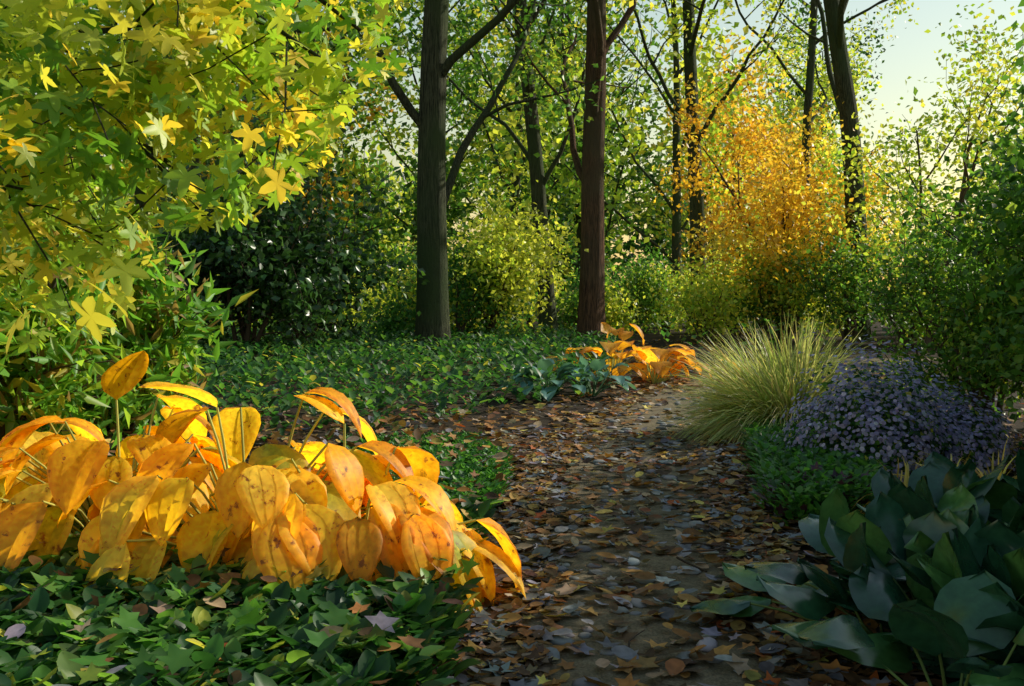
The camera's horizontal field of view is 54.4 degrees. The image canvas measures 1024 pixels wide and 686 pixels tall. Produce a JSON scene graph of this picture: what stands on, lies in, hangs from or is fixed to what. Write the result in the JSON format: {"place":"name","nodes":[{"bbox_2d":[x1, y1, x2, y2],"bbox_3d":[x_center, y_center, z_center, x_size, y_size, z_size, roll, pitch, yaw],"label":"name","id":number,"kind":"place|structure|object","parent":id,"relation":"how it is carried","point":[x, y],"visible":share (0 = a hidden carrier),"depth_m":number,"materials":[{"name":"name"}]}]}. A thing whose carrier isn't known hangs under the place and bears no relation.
{"place":"outdoors","nodes":[
{"label":"outdoors","id":0,"kind":"place"},
{"bbox_2d":[0,0,1023,456],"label":"shrub","id":1,"kind":"object","parent":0,"point":[168,308],"depth_m":18.23,"materials":[{"name":"green plant"}]},
{"bbox_2d":[0,0,409,354],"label":"maple leaves","id":2,"kind":"object","parent":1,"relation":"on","point":[204,29],"visible":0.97,"depth_m":4.18,"materials":[{"name":"yellow plant"}]},
{"bbox_2d":[35,0,1023,285],"label":"sky","id":3,"kind":"structure","parent":0,"point":[912,54],"materials":[{"name":"white"}]},
{"bbox_2d":[89,292,1023,685],"bbox_3d":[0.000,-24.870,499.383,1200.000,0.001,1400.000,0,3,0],"label":"ground","id":4,"kind":"structure","parent":0,"point":[545,420],"depth_m":12.04,"materials":[{"name":"soil"}]},
{"bbox_2d":[107,429,350,459],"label":"leaf litter","id":5,"kind":"object","parent":4,"relation":"on","point":[257,442],"visible":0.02,"depth_m":8.50,"materials":[{"name":"brown plant"}]},
{"bbox_2d":[0,404,519,685],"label":"fallen leaves","id":6,"kind":"object","parent":4,"relation":"on","point":[381,620],"visible":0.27,"depth_m":4.64,"materials":[{"name":"plant"}]},
{"bbox_2d":[0,350,525,613],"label":"yellow hosta leaves","id":7,"kind":"object","parent":4,"relation":"on","point":[290,533],"visible":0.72,"depth_m":3.97,"materials":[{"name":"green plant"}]},
{"bbox_2d":[0,296,906,685],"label":"ground cover leaves","id":8,"kind":"object","parent":4,"relation":"on","point":[184,644],"visible":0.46,"depth_m":3.58,"materials":[{"name":"green plant"}]},
{"bbox_2d":[0,335,1016,685],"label":"plant stems","id":9,"kind":"object","parent":4,"relation":"on","point":[368,507],"visible":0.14,"depth_m":4.29,"materials":[{"name":"plant"}]},
{"bbox_2d":[0,0,1023,354],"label":"trunks","id":10,"kind":"object","parent":4,"relation":"on","point":[432,196],"visible":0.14,"depth_m":25.62,"materials":[{"name":"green plant"}]},
{"bbox_2d":[1,0,1023,305],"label":"tree leaves","id":11,"kind":"object","parent":4,"relation":"on","point":[475,170],"visible":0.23,"depth_m":53.53,"materials":[{"name":"green plant"}]},
{"bbox_2d":[49,339,1023,432],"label":"leaf litter","id":12,"kind":"object","parent":4,"relation":"on","point":[622,399],"visible":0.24,"depth_m":11.21,"materials":[{"name":"brown plant"}]},
{"bbox_2d":[496,354,635,400],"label":"blue hosta leaves","id":13,"kind":"object","parent":4,"relation":"on","point":[597,365],"visible":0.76,"depth_m":11.94,"materials":[{"name":"green plant"}]},
{"bbox_2d":[495,0,642,346],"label":"tree trunk","id":14,"kind":"object","parent":4,"relation":"on","point":[591,302],"visible":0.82,"depth_m":21.76,"materials":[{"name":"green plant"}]},
{"bbox_2d":[7,0,918,191],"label":"tree canopy leaves","id":15,"kind":"object","parent":14,"relation":"attached to","point":[570,72],"visible":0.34,"depth_m":25.89,"materials":[{"name":"green plant"}]},
{"bbox_2d":[546,322,736,379],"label":"leaves","id":16,"kind":"object","parent":4,"relation":"on","point":[650,355],"visible":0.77,"depth_m":14.12,"materials":[{"name":"orange plant"}]},
{"bbox_2d":[648,312,894,446],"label":"tussock grass","id":17,"kind":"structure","parent":4,"relation":"on","point":[746,393],"depth_m":8.65,"materials":[{"name":"green plant"}]},
{"bbox_2d":[754,461,870,515],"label":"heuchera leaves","id":18,"kind":"object","parent":4,"relation":"on","point":[780,509],"visible":0.43,"depth_m":5.71,"materials":[{"name":"green plant"}]},
{"bbox_2d":[690,449,1023,685],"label":"bergenia leaves","id":19,"kind":"object","parent":4,"relation":"on","point":[940,541],"visible":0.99,"depth_m":3.50,"materials":[{"name":"green plant"}]},
{"bbox_2d":[771,332,1023,484],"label":"aster","id":20,"kind":"object","parent":4,"relation":"on","point":[874,424],"depth_m":6.94,"materials":[{"name":"purple plant"}]},
{"bbox_2d":[851,436,1016,513],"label":"yellow grass","id":21,"kind":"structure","parent":4,"relation":"on","point":[906,476],"depth_m":6.00,"materials":[{"name":"plant"}]},
{"bbox_2d":[963,429,1023,477],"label":"leaf litter","id":22,"kind":"object","parent":4,"relation":"on","point":[1015,440],"visible":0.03,"depth_m":8.16,"materials":[{"name":"brown plant"}]},
{"bbox_2d":[463,358,941,685],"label":"path","id":23,"kind":"structure","parent":0,"point":[722,673],"depth_m":4.55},
{"bbox_2d":[442,389,778,685],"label":"fallen leaves","id":24,"kind":"object","parent":23,"relation":"on","point":[710,642],"visible":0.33,"depth_m":4.82,"materials":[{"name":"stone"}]},
{"bbox_2d":[334,428,947,685],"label":"leaf litter","id":25,"kind":"object","parent":23,"relation":"on","point":[522,493],"visible":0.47,"depth_m":4.61,"materials":[{"name":"brown plant"}]}
]}

